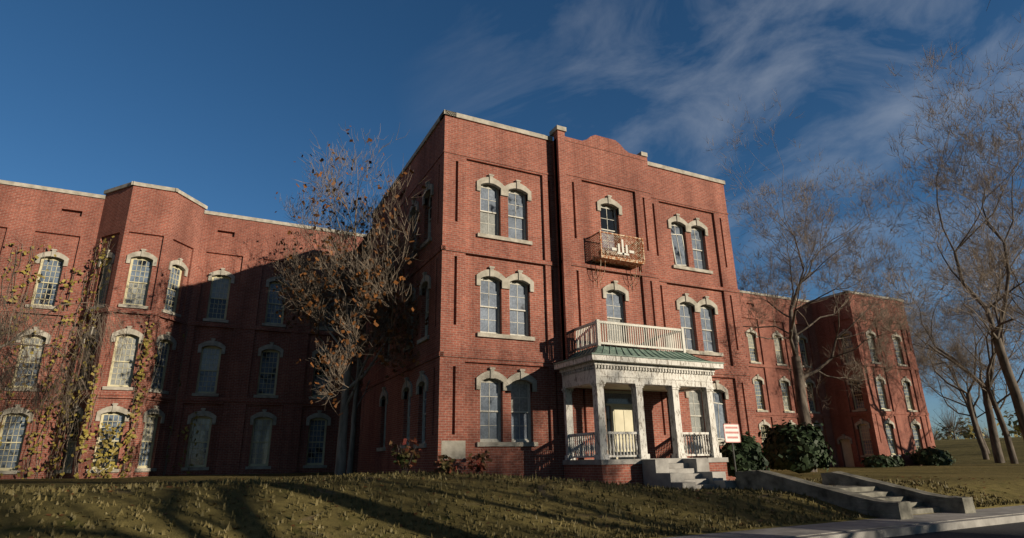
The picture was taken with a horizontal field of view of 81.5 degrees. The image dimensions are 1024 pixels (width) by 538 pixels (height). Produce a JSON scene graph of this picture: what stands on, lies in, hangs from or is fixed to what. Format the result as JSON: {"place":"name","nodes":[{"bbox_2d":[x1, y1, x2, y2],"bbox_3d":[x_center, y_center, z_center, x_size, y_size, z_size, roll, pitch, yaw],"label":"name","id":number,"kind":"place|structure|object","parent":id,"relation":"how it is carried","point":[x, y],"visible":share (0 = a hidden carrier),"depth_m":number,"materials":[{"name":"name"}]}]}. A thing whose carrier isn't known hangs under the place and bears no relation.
{"place":"outdoors","nodes":[
{"label":"outdoors","id":0,"kind":"place"},
{"bbox_2d":[0,437,1023,537],"bbox_3d":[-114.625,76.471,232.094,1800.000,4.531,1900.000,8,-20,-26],"label":"lawn","id":1,"kind":"structure","parent":0,"point":[970,462],"depth_m":13.51,"materials":[{"name":"green plant"}]},
{"bbox_2d":[0,256,159,448],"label":"weeping tree","id":2,"kind":"object","parent":1,"relation":"on","point":[6,333],"visible":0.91,"depth_m":26.61,"materials":[{"name":"brown plant"}]},
{"bbox_2d":[269,171,397,473],"bbox_3d":[-8.202,2.201,29.805,8.368,15.911,9.495,8,-20,-26],"label":"slim tree","id":3,"kind":"object","parent":1,"relation":"on","point":[350,461],"visible":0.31,"depth_m":27.59,"materials":[{"name":"brown plant"}]},
{"bbox_2d":[267,123,432,474],"bbox_3d":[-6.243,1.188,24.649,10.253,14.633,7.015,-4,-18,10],"label":"slim tree","id":4,"kind":"object","parent":1,"relation":"on","point":[340,463],"visible":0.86,"depth_m":24.12,"materials":[{"name":"brown plant"}]},
{"bbox_2d":[389,436,421,471],"bbox_3d":[-3.301,5.811,18.521,1.056,1.261,0.819,0,-18,-1],"label":"corner plant","id":5,"kind":"object","parent":1,"relation":"on","point":[401,458],"visible":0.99,"depth_m":18.48,"materials":[{"name":"green plant"}]},
{"bbox_2d":[433,455,457,473],"bbox_3d":[-2.065,6.078,18.395,0.689,0.644,0.737,8,-20,-26],"label":"corner plant","id":6,"kind":"object","parent":1,"relation":"on","point":[443,465],"visible":0.91,"depth_m":18.25,"materials":[{"name":"green plant"}]},
{"bbox_2d":[0,115,935,479],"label":"brick walls","id":7,"kind":"structure","parent":1,"relation":"on","point":[566,181],"depth_m":28.30,"materials":[{"name":"red brick"}]},
{"bbox_2d":[0,232,198,478],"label":"vines","id":8,"kind":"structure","parent":7,"relation":"attached to","point":[104,441],"depth_m":28.16,"materials":[{"name":"green plant"}]},
{"bbox_2d":[0,109,920,473],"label":"stone trim","id":9,"kind":"structure","parent":7,"relation":"attached to","point":[454,449],"depth_m":28.13,"materials":[{"name":"beige stone"}]},
{"bbox_2d":[0,185,921,470],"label":"window frames","id":10,"kind":"structure","parent":7,"relation":"in","point":[848,455],"depth_m":29.08,"materials":[{"name":"white wood"}]},
{"bbox_2d":[0,188,919,467],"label":"window glass","id":11,"kind":"object","parent":10,"relation":"in","point":[488,424],"visible":0.5,"depth_m":28.59,"materials":[{"name":"grey glass"}]},
{"bbox_2d":[590,230,644,288],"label":"iron balcony","id":12,"kind":"structure","parent":7,"relation":"attached to","point":[610,259],"depth_m":24.97,"materials":[{"name":"paint"}]},
{"bbox_2d":[604,390,635,458],"bbox_3d":[4.396,6.146,23.460,1.900,2.600,0.180,8,-20,-26],"label":"door","id":13,"kind":"structure","parent":7,"relation":"attached to","point":[621,417],"depth_m":23.40,"materials":[{"name":"paint"}]},
{"bbox_2d":[467,448,492,474],"bbox_3d":[-1.057,6.330,19.524,0.920,0.918,0.900,8,-20,-26],"label":"corner plant","id":14,"kind":"object","parent":1,"relation":"on","point":[480,465],"visible":0.92,"depth_m":19.43,"materials":[{"name":"red plant"}]},
{"bbox_2d":[10,472,1023,537],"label":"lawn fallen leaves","id":15,"kind":"object","parent":1,"relation":"on","point":[401,525],"visible":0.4,"depth_m":14.15,"materials":[{"name":"brown plant"}]},
{"bbox_2d":[554,354,723,459],"bbox_3d":[4.911,5.311,22.285,6.080,3.450,2.615,8,-20,-26],"label":"porch","id":16,"kind":"object","parent":1,"relation":"on","point":[599,374],"visible":0.99,"depth_m":21.59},
{"bbox_2d":[553,345,723,364],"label":"porch roof","id":17,"kind":"structure","parent":16,"relation":"on","point":[637,353],"depth_m":22.18,"materials":[{"name":"green metal"}]},
{"bbox_2d":[574,319,685,352],"bbox_3d":[4.666,2.825,23.507,4.200,1.000,1.630,8,-20,-26],"label":"balcony railing","id":18,"kind":"object","parent":17,"relation":"on","point":[668,343],"visible":0.97,"depth_m":22.83,"materials":[{"name":"white wood"}]},
{"bbox_2d":[563,457,736,489],"bbox_3d":[5.359,7.413,20.761,5.665,1.511,4.357,8,-20,-26],"label":"porch base and steps","id":19,"kind":"object","parent":1,"relation":"on","point":[697,473],"visible":0.41,"depth_m":19.89,"materials":[{"name":"grey concrete"}]},
{"bbox_2d":[723,422,740,471],"bbox_3d":[7.888,6.750,21.037,0.760,2.550,0.082,8,-20,-26],"label":"no trespassing sign","id":20,"kind":"object","parent":1,"relation":"on","point":[732,433],"visible":0.98,"depth_m":21.25,"materials":[{"name":"metal"}]},
{"bbox_2d":[719,431,769,476],"bbox_3d":[9.530,7.587,24.480,2.179,2.129,2.024,8,-20,-26],"label":"porch shrub","id":21,"kind":"object","parent":1,"relation":"on","point":[749,454],"visible":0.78,"depth_m":23.84,"materials":[{"name":"green plant"}]},
{"bbox_2d":[758,419,835,472],"bbox_3d":[14.843,9.258,31.089,3.926,2.732,3.562,8,-20,-26],"label":"shrub","id":22,"kind":"object","parent":1,"relation":"on","point":[800,448],"visible":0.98,"depth_m":30.09,"materials":[{"name":"green plant"}]},
{"bbox_2d":[704,90,955,471],"bbox_3d":[20.073,0.561,40.549,19.321,25.587,16.050,-7,-19,19],"label":"bare tree","id":23,"kind":"object","parent":1,"relation":"on","point":[801,396],"visible":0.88,"depth_m":39.46,"materials":[{"name":"brown plant"}]},
{"bbox_2d":[735,470,975,519],"bbox_3d":[9.876,6.720,17.604,3.317,1.481,5.182,8,-20,-26],"label":"outdoor stairs","id":24,"kind":"structure","parent":1,"relation":"on","point":[870,496],"depth_m":16.85,"materials":[{"name":"concrete"}]},
{"bbox_2d":[861,454,907,467],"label":"bush","id":25,"kind":"object","parent":1,"relation":"on","point":[877,461],"visible":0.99,"depth_m":45.82,"materials":[{"name":"green plant"}]},
{"bbox_2d":[875,284,960,398],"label":"bare tree","id":26,"kind":"object","parent":1,"relation":"on","point":[930,380],"visible":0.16,"depth_m":74.24,"materials":[{"name":"brown plant"}]},
{"bbox_2d":[905,446,955,465],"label":"bush","id":27,"kind":"object","parent":1,"relation":"on","point":[932,456],"visible":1,"depth_m":47.84,"materials":[{"name":"green plant"}]},
{"bbox_2d":[851,13,1023,439],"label":"bare tree","id":28,"kind":"object","parent":1,"relation":"on","point":[996,332],"visible":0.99,"depth_m":30.35,"materials":[{"name":"brown plant"}]},
{"bbox_2d":[882,293,1011,453],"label":"bare tree","id":29,"kind":"object","parent":1,"relation":"on","point":[961,394],"visible":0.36,"depth_m":75.63,"materials":[{"name":"brown plant"}]},
{"bbox_2d":[873,222,1023,462],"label":"bare tree","id":30,"kind":"object","parent":1,"relation":"on","point":[998,456],"visible":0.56,"depth_m":57.19,"materials":[{"name":"brown plant"}]},
{"bbox_2d":[882,258,1022,459],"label":"bare tree","id":31,"kind":"object","parent":1,"relation":"on","point":[985,455],"visible":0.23,"depth_m":63.34,"materials":[{"name":"brown plant"}]},
{"bbox_2d":[903,228,1023,463],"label":"bare tree","id":32,"kind":"object","parent":1,"relation":"on","point":[990,379],"visible":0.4,"depth_m":52.63,"materials":[{"name":"brown plant"}]},
{"bbox_2d":[909,300,1023,421],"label":"bare tree","id":33,"kind":"object","parent":1,"relation":"on","point":[978,393],"visible":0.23,"depth_m":85.24,"materials":[{"name":"brown plant"}]},
{"bbox_2d":[917,155,1023,341],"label":"bare tree","id":34,"kind":"object","parent":1,"relation":"on","point":[1014,303],"visible":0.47,"depth_m":47.40,"materials":[{"name":"brown plant"}]},
{"bbox_2d":[922,306,1023,419],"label":"bare tree","id":35,"kind":"object","parent":1,"relation":"on","point":[994,390],"visible":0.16,"depth_m":95.13,"materials":[{"name":"brown plant"}]},
{"bbox_2d":[930,405,1022,439],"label":"treeline","id":36,"kind":"object","parent":1,"relation":"on","point":[967,433],"visible":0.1,"depth_m":209.93,"materials":[{"name":"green plant"}]},
{"bbox_2d":[0,0,1023,439],"label":"sky","id":37,"kind":"structure","parent":0,"point":[216,102],"materials":[{"name":"blue"}]},
{"bbox_2d":[667,505,1023,537],"bbox_3d":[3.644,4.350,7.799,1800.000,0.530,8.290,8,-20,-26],"label":"sidewalk","id":38,"kind":"structure","parent":0,"point":[917,524],"depth_m":13.56,"materials":[{"name":"concrete"}]},
{"bbox_2d":[886,522,1023,537],"bbox_3d":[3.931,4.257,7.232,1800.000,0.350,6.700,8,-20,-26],"label":"street","id":39,"kind":"structure","parent":0,"point":[1012,530],"depth_m":13.33,"materials":[{"name":"grey asphalt"}]}
]}

